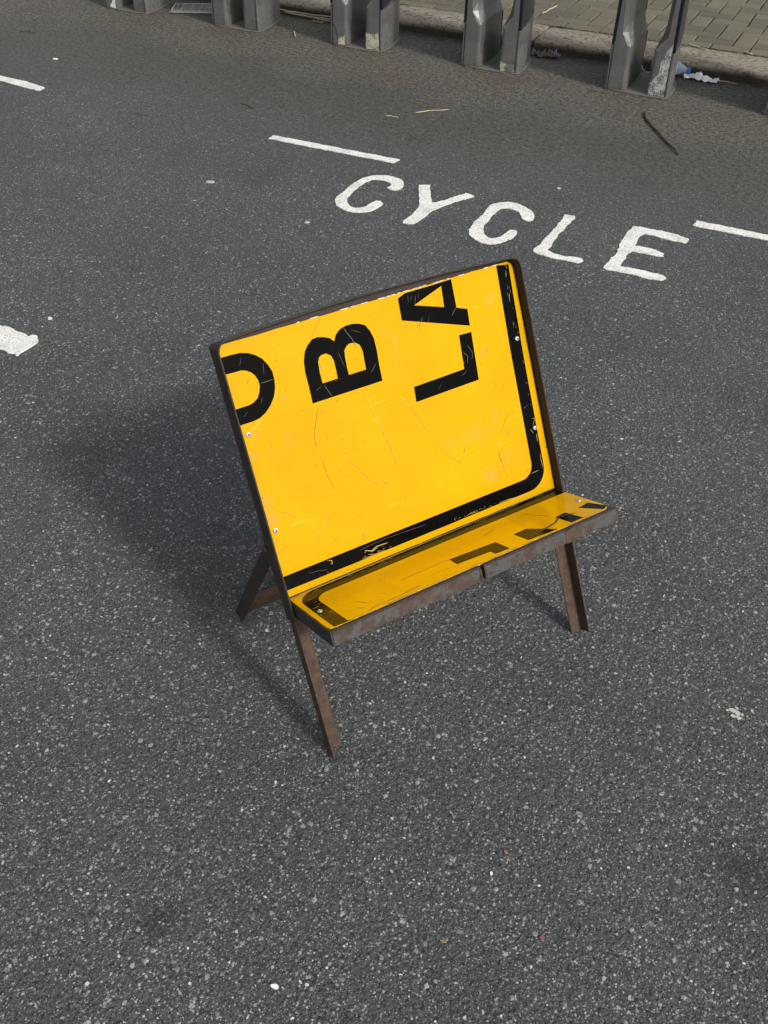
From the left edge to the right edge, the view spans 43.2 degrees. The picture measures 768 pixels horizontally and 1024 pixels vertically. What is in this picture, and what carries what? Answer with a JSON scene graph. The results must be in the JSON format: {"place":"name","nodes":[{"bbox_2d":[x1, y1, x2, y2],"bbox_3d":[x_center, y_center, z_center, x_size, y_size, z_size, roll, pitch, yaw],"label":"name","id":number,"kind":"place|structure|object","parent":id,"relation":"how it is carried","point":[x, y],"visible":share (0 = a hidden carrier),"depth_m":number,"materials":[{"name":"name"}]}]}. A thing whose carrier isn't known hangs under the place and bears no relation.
{"place":"outdoors","nodes":[
{"label":"outdoors","id":0,"kind":"place"},
{"bbox_2d":[0,0,767,1023],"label":"road","id":1,"kind":"structure","parent":0,"point":[614,164],"depth_m":2.19,"materials":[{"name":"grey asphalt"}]},
{"bbox_2d":[0,325,39,355],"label":"paint patch","id":2,"kind":"object","parent":1,"relation":"on","point":[12,340],"visible":1,"depth_m":2.96,"materials":[{"name":"white paint"}]},
{"bbox_2d":[0,75,44,90],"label":"painted dash","id":3,"kind":"object","parent":1,"relation":"on","point":[24,84],"visible":1,"depth_m":4.71,"materials":[{"name":"paint"}]},
{"bbox_2d":[104,0,171,13],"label":"docking post","id":4,"kind":"object","parent":1,"relation":"on","point":[143,6],"visible":1,"depth_m":5.70,"materials":[{"name":"silver metal"}]},
{"bbox_2d":[169,3,211,13],"bbox_3d":[-1.048,-2.962,5.709,0.402,0.022,0.168,1,41,0],"label":"wire grille","id":5,"kind":"object","parent":1,"relation":"on","point":[175,10],"visible":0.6,"depth_m":5.67,"materials":[{"name":"grey metal"}]},
{"bbox_2d":[211,0,280,31],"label":"docking post","id":6,"kind":"object","parent":1,"relation":"on","point":[255,15],"visible":1,"depth_m":5.43,"materials":[{"name":"silver metal"}]},
{"bbox_2d":[270,984,278,988],"bbox_3d":[-0.173,0.752,1.537,0.014,0.003,0.007,19,44,19],"label":"stone","id":7,"kind":"object","parent":1,"relation":"on","point":[274,986],"visible":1,"depth_m":1.53,"materials":[{"name":"white stone"}]},
{"bbox_2d":[280,9,330,16],"bbox_3d":[-0.448,-2.893,5.631,0.458,0.012,0.028,18,44,18],"label":"twig","id":8,"kind":"object","parent":1,"relation":"on","point":[304,13],"visible":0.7,"depth_m":5.63,"materials":[{"name":"wood"}]},
{"bbox_2d":[270,135,398,162],"bbox_3d":[-0.220,-1.548,4.136,0.608,0.003,0.050,18,44,18],"label":"painted dash","id":9,"kind":"object","parent":1,"relation":"on","point":[338,150],"visible":1,"depth_m":4.13,"materials":[{"name":"paint"}]},
{"bbox_2d":[330,0,399,51],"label":"docking post","id":10,"kind":"object","parent":1,"relation":"on","point":[369,25],"visible":1,"depth_m":5.16,"materials":[{"name":"silver metal"}]},
{"bbox_2d":[209,257,616,759],"bbox_3d":[0.065,-0.030,1.872,0.644,0.735,0.453,-21,46,-23],"label":"sign seat","id":11,"kind":"object","parent":1,"relation":"on","point":[373,426],"visible":1,"depth_m":1.81,"materials":[{"name":"metal"}]},
{"bbox_2d":[415,109,448,112],"bbox_3d":[0.222,-1.859,4.493,0.160,0.005,0.013,-10,43,-12],"label":"twig","id":12,"kind":"object","parent":1,"relation":"on","point":[431,110],"visible":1,"depth_m":4.49,"materials":[{"name":"beige wood"}]},
{"bbox_2d":[106,8,765,116],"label":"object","id":13,"kind":"structure","parent":1,"relation":"on","point":[392,48],"depth_m":5.09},
{"bbox_2d":[209,0,767,86],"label":"kerb","id":14,"kind":"structure","parent":1,"relation":"on","point":[732,66],"depth_m":5.16,"materials":[{"name":"concrete"}]},
{"bbox_2d":[460,0,534,73],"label":"docking post","id":15,"kind":"object","parent":1,"relation":"on","point":[482,30],"visible":1,"depth_m":4.89,"materials":[{"name":"silver metal"}]},
{"bbox_2d":[335,175,688,280],"bbox_3d":[0.444,-1.084,3.622,1.316,0.003,0.398,19,44,19],"label":"painted word","id":16,"kind":"object","parent":1,"relation":"on","point":[427,206],"visible":1,"depth_m":3.59,"materials":[{"name":"paint"}]},
{"bbox_2d":[531,48,559,57],"bbox_3d":[0.852,-2.424,5.120,0.154,0.032,0.089,19,44,19],"label":"wrapper","id":17,"kind":"object","parent":1,"relation":"on","point":[541,54],"visible":1,"depth_m":5.12,"materials":[{"name":"plastic"}]},
{"bbox_2d":[551,50,560,56],"bbox_3d":[0.896,-2.421,5.107,0.026,0.034,0.095,-19,45,-21],"label":"plastic strip","id":18,"kind":"object","parent":17,"relation":"on","point":[558,55],"visible":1,"depth_m":5.10,"materials":[{"name":"grey plastic"}]},
{"bbox_2d":[603,0,689,98],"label":"docking post","id":19,"kind":"object","parent":1,"relation":"on","point":[624,72],"visible":1,"depth_m":4.62,"materials":[{"name":"silver metal"}]},
{"bbox_2d":[641,31,650,72],"bbox_3d":[1.341,-2.309,4.881,0.086,0.190,0.019,24,47,24],"label":"cable","id":20,"kind":"object","parent":19,"relation":"hanging from","point":[644,53],"visible":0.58,"depth_m":4.89,"materials":[{"name":"black rubber"}]},
{"bbox_2d":[644,110,679,154],"bbox_3d":[1.222,-1.691,4.313,0.037,0.015,0.516,-2,42,-3],"label":"twig","id":21,"kind":"object","parent":1,"relation":"on","point":[658,132],"visible":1,"depth_m":4.30,"materials":[{"name":"brown wood"}]},
{"bbox_2d":[651,61,690,74],"bbox_3d":[1.454,-2.251,4.914,0.198,0.067,0.071,22,46,22],"label":"plastic bottle","id":22,"kind":"object","parent":1,"relation":"on","point":[681,68],"visible":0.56,"depth_m":4.88,"materials":[{"name":"blue plastic"}]},
{"bbox_2d":[684,72,719,82],"bbox_3d":[1.588,-2.178,4.850,0.185,0.036,0.054,19,44,19],"label":"tissue","id":23,"kind":"object","parent":1,"relation":"on","point":[698,76],"visible":1,"depth_m":4.85,"materials":[{"name":"white paper"}]},
{"bbox_2d":[693,221,767,240],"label":"painted dash","id":24,"kind":"object","parent":1,"relation":"on","point":[723,228],"visible":1,"depth_m":3.58,"materials":[{"name":"paint"}]},
{"bbox_2d":[729,707,743,719],"bbox_3d":[0.705,0.404,1.945,0.026,0.002,0.031,-13,43,-15],"label":"paint splash","id":25,"kind":"object","parent":1,"relation":"on","point":[736,712],"visible":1,"depth_m":1.94,"materials":[{"name":"white paint"}]},
{"bbox_2d":[762,102,767,114],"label":"docking post","id":26,"kind":"object","parent":1,"relation":"on","point":[765,111],"visible":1,"depth_m":4.50,"materials":[{"name":"silver metal"}]},
{"bbox_2d":[400,0,767,56],"bbox_3d":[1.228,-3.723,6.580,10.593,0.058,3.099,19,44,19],"label":"pavement","id":27,"kind":"structure","parent":0,"point":[578,14],"depth_m":5.51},
{"bbox_2d":[401,3,767,57],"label":"moss","id":28,"kind":"object","parent":27,"relation":"on","point":[612,34],"visible":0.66,"depth_m":5.27,"materials":[{"name":"green plant"}]}
]}

